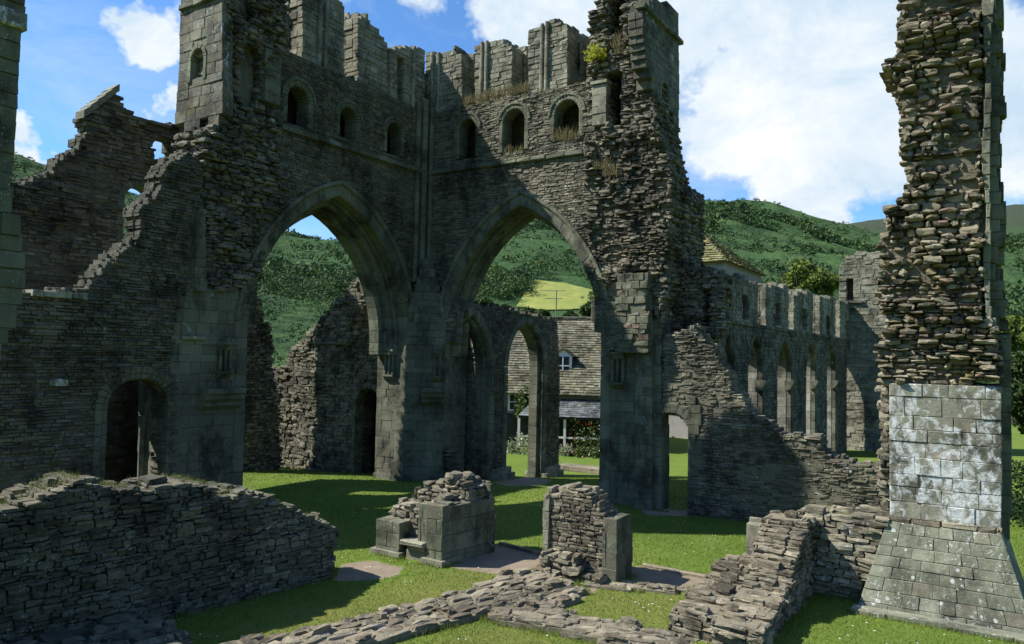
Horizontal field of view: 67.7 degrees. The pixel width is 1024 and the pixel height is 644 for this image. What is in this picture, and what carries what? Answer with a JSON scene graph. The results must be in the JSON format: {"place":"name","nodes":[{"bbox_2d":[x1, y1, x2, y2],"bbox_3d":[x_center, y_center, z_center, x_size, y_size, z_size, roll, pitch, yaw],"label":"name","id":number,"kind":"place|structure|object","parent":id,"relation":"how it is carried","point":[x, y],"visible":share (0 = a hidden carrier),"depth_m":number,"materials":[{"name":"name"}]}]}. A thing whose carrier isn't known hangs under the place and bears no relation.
{"place":"outdoors","nodes":[
{"label":"outdoors","id":0,"kind":"place"},
{"bbox_2d":[12,154,1023,643],"bbox_3d":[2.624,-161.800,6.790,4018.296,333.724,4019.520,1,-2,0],"label":"ground","id":1,"kind":"structure","parent":0,"point":[496,560],"depth_m":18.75,"materials":[{"name":"green plant"}]},
{"bbox_2d":[0,0,26,359],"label":"buttress","id":2,"kind":"structure","parent":1,"relation":"on","point":[13,21],"depth_m":9.37,"materials":[{"name":"grey stone"}]},
{"bbox_2d":[10,84,183,289],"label":"gable wall","id":3,"kind":"structure","parent":1,"relation":"on","point":[68,205],"depth_m":21.90,"materials":[{"name":"grey stone"}]},
{"bbox_2d":[3,610,191,643],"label":"fallen stones","id":4,"kind":"object","parent":1,"relation":"on","point":[125,627],"visible":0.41,"depth_m":10.72,"materials":[{"name":"grey stone"}]},
{"bbox_2d":[0,149,208,492],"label":"choir side wall","id":5,"kind":"structure","parent":1,"relation":"on","point":[71,359],"depth_m":16.75,"materials":[{"name":"grey stone"}]},
{"bbox_2d":[99,379,140,483],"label":"chapel wall","id":6,"kind":"structure","parent":1,"relation":"on","point":[121,459],"depth_m":21.42,"materials":[{"name":"grey stone"}]},
{"bbox_2d":[0,472,339,643],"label":"wall","id":7,"kind":"structure","parent":1,"relation":"on","point":[83,551],"depth_m":11.68,"materials":[{"name":"grey stone"}]},
{"bbox_2d":[0,467,320,519],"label":"wall top grass","id":8,"kind":"structure","parent":7,"relation":"on","point":[101,482],"depth_m":11.39,"materials":[{"name":"green plant"}]},
{"bbox_2d":[269,277,379,473],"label":"transept wall","id":9,"kind":"structure","parent":1,"relation":"on","point":[325,378],"depth_m":28.42,"materials":[{"name":"stone"}]},
{"bbox_2d":[242,298,282,471],"bbox_3d":[-9.629,2.196,27.804,1.690,6.726,2.293,0,-3,33],"label":"wall fragment","id":10,"kind":"object","parent":9,"relation":"attached to","point":[262,449],"depth_m":27.37,"materials":[{"name":"stone"}]},
{"bbox_2d":[220,567,587,643],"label":"wall footing","id":11,"kind":"object","parent":1,"relation":"on","point":[389,624],"depth_m":12.21,"materials":[{"name":"stone"}]},
{"bbox_2d":[370,471,495,567],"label":"masonry block","id":12,"kind":"structure","parent":1,"relation":"on","point":[448,518],"depth_m":15.94,"materials":[{"name":"grey stone"}]},
{"bbox_2d":[137,0,734,510],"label":"crossing tower","id":13,"kind":"structure","parent":1,"relation":"on","point":[429,202],"depth_m":22.46,"materials":[{"name":"stone"}]},
{"bbox_2d":[328,67,422,108],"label":"wall top grass","id":14,"kind":"structure","parent":13,"relation":"on","point":[373,88],"depth_m":24.36,"materials":[{"name":"plant"}]},
{"bbox_2d":[460,79,528,104],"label":"weeds","id":15,"kind":"object","parent":13,"relation":"on","point":[494,95],"visible":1,"depth_m":24.84,"materials":[{"name":"plant"}]},
{"bbox_2d":[500,141,523,153],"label":"weeds","id":16,"kind":"object","parent":13,"relation":"on","point":[510,149],"visible":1,"depth_m":24.42,"materials":[{"name":"brown plant"}]},
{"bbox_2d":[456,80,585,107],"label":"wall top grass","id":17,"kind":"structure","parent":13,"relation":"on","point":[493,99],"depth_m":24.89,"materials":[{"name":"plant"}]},
{"bbox_2d":[550,123,583,140],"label":"weeds","id":18,"kind":"object","parent":13,"relation":"on","point":[559,135],"visible":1,"depth_m":23.30,"materials":[{"name":"brown plant"}]},
{"bbox_2d":[583,42,607,62],"bbox_3d":[2.533,-8.054,22.737,0.705,0.558,0.817,3,-3,-37],"label":"shrub","id":19,"kind":"object","parent":13,"relation":"on","point":[593,53],"visible":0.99,"depth_m":22.60,"materials":[{"name":"green plant"}]},
{"bbox_2d":[590,154,619,175],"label":"weeds","id":20,"kind":"object","parent":13,"relation":"on","point":[607,167],"visible":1,"depth_m":22.30,"materials":[{"name":"brown plant"}]},
{"bbox_2d":[608,26,626,54],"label":"weeds","id":21,"kind":"object","parent":13,"relation":"on","point":[616,43],"visible":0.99,"depth_m":22.48,"materials":[{"name":"brown plant"}]},
{"bbox_2d":[464,334,486,479],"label":"sloping wall","id":22,"kind":"structure","parent":1,"relation":"on","point":[474,458],"depth_m":26.84,"materials":[{"name":"stone"}]},
{"bbox_2d":[475,296,493,304],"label":"tree","id":23,"kind":"object","parent":1,"relation":"on","point":[485,301],"visible":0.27,"depth_m":117.44,"materials":[{"name":"green plant"}]},
{"bbox_2d":[442,299,563,479],"bbox_3d":[-0.141,2.811,28.206,1.000,6.884,7.063,0,-3,33],"label":"nave arcade","id":24,"kind":"object","parent":1,"relation":"on","point":[494,328],"visible":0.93,"depth_m":27.53,"materials":[{"name":"grey stone"}]},
{"bbox_2d":[500,303,515,307],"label":"tree","id":25,"kind":"object","parent":1,"relation":"on","point":[505,305],"visible":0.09,"depth_m":111.94,"materials":[{"name":"green plant"}]},
{"bbox_2d":[507,441,520,453],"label":"shrub","id":26,"kind":"object","parent":1,"relation":"on","point":[511,449],"visible":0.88,"depth_m":37.43,"materials":[{"name":"green plant"}]},
{"bbox_2d":[10,152,1023,380],"bbox_3d":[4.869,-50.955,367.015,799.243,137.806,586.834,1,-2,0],"label":"hill woods","id":27,"kind":"object","parent":1,"relation":"on","point":[332,279],"visible":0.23,"depth_m":234.63,"materials":[{"name":"green plant"}]},
{"bbox_2d":[507,431,527,454],"bbox_3d":[0.661,5.820,37.470,1.840,1.376,1.881,1,-2,0],"label":"shrub","id":28,"kind":"object","parent":1,"relation":"on","point":[520,449],"visible":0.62,"depth_m":37.40,"materials":[{"name":"green plant"}]},
{"bbox_2d":[498,542,541,555],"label":"kerb","id":29,"kind":"structure","parent":1,"relation":"on","point":[524,549],"depth_m":16.56,"materials":[{"name":"stone"}]},
{"bbox_2d":[522,306,537,312],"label":"tree","id":30,"kind":"object","parent":1,"relation":"on","point":[531,309],"visible":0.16,"depth_m":109.52,"materials":[{"name":"green plant"}]},
{"bbox_2d":[470,300,601,449],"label":"cottage","id":31,"kind":"structure","parent":1,"relation":"on","point":[579,345],"depth_m":40.24,"materials":[{"name":"stone"}]},
{"bbox_2d":[508,394,525,410],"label":"window","id":32,"kind":"structure","parent":31,"relation":"in","point":[511,401],"depth_m":40.22,"materials":[{"name":"clear glass"}]},
{"bbox_2d":[512,383,530,416],"bbox_3d":[0.718,4.118,39.889,1.146,1.841,1.282,3,-3,-33],"label":"climbing plant","id":33,"kind":"object","parent":31,"relation":"attached to","point":[522,402],"visible":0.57,"depth_m":39.63,"materials":[{"name":"green plant"}]},
{"bbox_2d":[540,290,562,315],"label":"television aerial","id":34,"kind":"object","parent":31,"relation":"on","point":[556,298],"visible":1,"depth_m":43.48,"materials":[{"name":"grey metal"}]},
{"bbox_2d":[538,309,551,315],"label":"tree","id":35,"kind":"object","parent":1,"relation":"on","point":[544,312],"visible":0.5,"depth_m":104.46,"materials":[{"name":"green plant"}]},
{"bbox_2d":[559,444,574,456],"bbox_3d":[2.679,6.223,37.212,1.103,0.665,1.129,0,-3,31],"label":"shrub","id":36,"kind":"object","parent":1,"relation":"on","point":[563,450],"visible":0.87,"depth_m":36.96,"materials":[{"name":"green plant"}]},
{"bbox_2d":[562,309,579,316],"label":"tree","id":37,"kind":"object","parent":1,"relation":"on","point":[570,313],"visible":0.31,"depth_m":107.82,"materials":[{"name":"green plant"}]},
{"bbox_2d":[570,445,588,457],"bbox_3d":[3.240,6.283,37.097,1.337,0.558,1.294,3,-3,-37],"label":"shrub","id":38,"kind":"object","parent":1,"relation":"on","point":[577,452],"visible":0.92,"depth_m":36.75,"materials":[{"name":"green plant"}]},
{"bbox_2d":[560,463,599,473],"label":"stone slab","id":39,"kind":"structure","parent":1,"relation":"on","point":[583,468],"depth_m":31.98,"materials":[{"name":"grey stone"}]},
{"bbox_2d":[561,412,599,449],"bbox_3d":[3.594,5.424,37.814,2.027,1.940,1.885,2,-3,-19],"label":"shrub","id":40,"kind":"object","parent":1,"relation":"on","point":[581,441],"visible":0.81,"depth_m":37.64,"materials":[{"name":"green plant"}]},
{"bbox_2d":[533,482,632,584],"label":"masonry block","id":41,"kind":"structure","parent":1,"relation":"on","point":[587,534],"depth_m":14.62,"materials":[{"name":"stone"}]},
{"bbox_2d":[578,303,590,316],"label":"tree","id":42,"kind":"object","parent":1,"relation":"on","point":[584,310],"visible":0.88,"depth_m":99.76,"materials":[{"name":"green plant"}]},
{"bbox_2d":[576,420,599,449],"bbox_3d":[4.133,5.615,37.736,1.907,1.562,1.826,1,-2,0],"label":"shrub","id":43,"kind":"object","parent":1,"relation":"on","point":[590,433],"visible":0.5,"depth_m":37.50,"materials":[{"name":"green plant"}]},
{"bbox_2d":[579,444,598,458],"bbox_3d":[3.915,6.243,36.899,1.426,0.639,1.402,1,-2,0],"label":"shrub","id":44,"kind":"object","parent":1,"relation":"on","point":[592,451],"visible":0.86,"depth_m":36.68,"materials":[{"name":"green plant"}]},
{"bbox_2d":[487,593,696,643],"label":"wall footing","id":45,"kind":"object","parent":1,"relation":"on","point":[623,630],"depth_m":11.79,"materials":[{"name":"stone"}]},
{"bbox_2d":[241,482,989,642],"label":"daisies","id":46,"kind":"object","parent":1,"relation":"on","point":[582,583],"visible":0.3,"depth_m":13.53,"materials":[{"name":"white plant"}]},
{"bbox_2d":[582,580,690,594],"bbox_3d":[2.515,4.872,14.011,2.430,0.192,0.575,1,-2,10],"label":"wall footing","id":47,"kind":"object","parent":1,"relation":"on","point":[661,588],"depth_m":13.92,"materials":[{"name":"stone"}]},
{"bbox_2d":[642,563,705,578],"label":"kerb","id":48,"kind":"structure","parent":1,"relation":"on","point":[681,572],"depth_m":15.10,"materials":[{"name":"stone"}]},
{"bbox_2d":[669,233,766,438],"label":"building","id":49,"kind":"structure","parent":1,"relation":"on","point":[719,256],"depth_m":46.53,"materials":[{"name":"stone"}]},
{"bbox_2d":[656,323,882,520],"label":"long ruined wall","id":50,"kind":"structure","parent":1,"relation":"on","point":[746,459],"depth_m":20.12,"materials":[{"name":"stone"}]},
{"bbox_2d":[668,504,889,643],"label":"return low wall","id":51,"kind":"structure","parent":1,"relation":"on","point":[773,577],"depth_m":13.14,"materials":[{"name":"stone"}]},
{"bbox_2d":[709,273,850,453],"bbox_3d":[15.913,2.814,38.522,0.938,8.584,37.730,0,-3,33],"label":"nave arcade","id":52,"kind":"object","parent":1,"relation":"on","point":[786,350],"visible":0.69,"depth_m":30.90,"materials":[{"name":"stone"}]},
{"bbox_2d":[780,258,838,295],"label":"tree","id":53,"kind":"object","parent":1,"relation":"on","point":[815,280],"visible":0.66,"depth_m":73.64,"materials":[{"name":"green plant"}]},
{"bbox_2d":[839,251,887,451],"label":"tower ruin","id":54,"kind":"object","parent":1,"relation":"on","point":[858,285],"visible":0.34,"depth_m":41.89,"materials":[{"name":"stone"}]},
{"bbox_2d":[851,0,1023,643],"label":"great pillar","id":55,"kind":"structure","parent":1,"relation":"on","point":[945,555],"depth_m":13.04,"materials":[{"name":"stone"}]},
{"bbox_2d":[998,315,1023,423],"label":"tree","id":56,"kind":"object","parent":1,"relation":"on","point":[1016,326],"visible":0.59,"depth_m":61.08,"materials":[{"name":"green plant"}]},
{"bbox_2d":[1010,458,1023,528],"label":"hedge","id":57,"kind":"object","parent":1,"relation":"on","point":[1016,494],"visible":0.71,"depth_m":19.99,"materials":[{"name":"green plant"}]},
{"bbox_2d":[1011,350,1023,433],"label":"tree","id":58,"kind":"object","parent":1,"relation":"on","point":[1017,385],"visible":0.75,"depth_m":39.89,"materials":[{"name":"green plant"}]},
{"bbox_2d":[14,0,1023,239],"label":"sky","id":59,"kind":"structure","parent":0,"point":[787,102],"materials":[{"name":"blue"}]},
{"bbox_2d":[517,279,593,309],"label":"field","id":60,"kind":"structure","parent":0,"point":[570,295],"depth_m":163.91,"materials":[{"name":"plant"}]}
]}

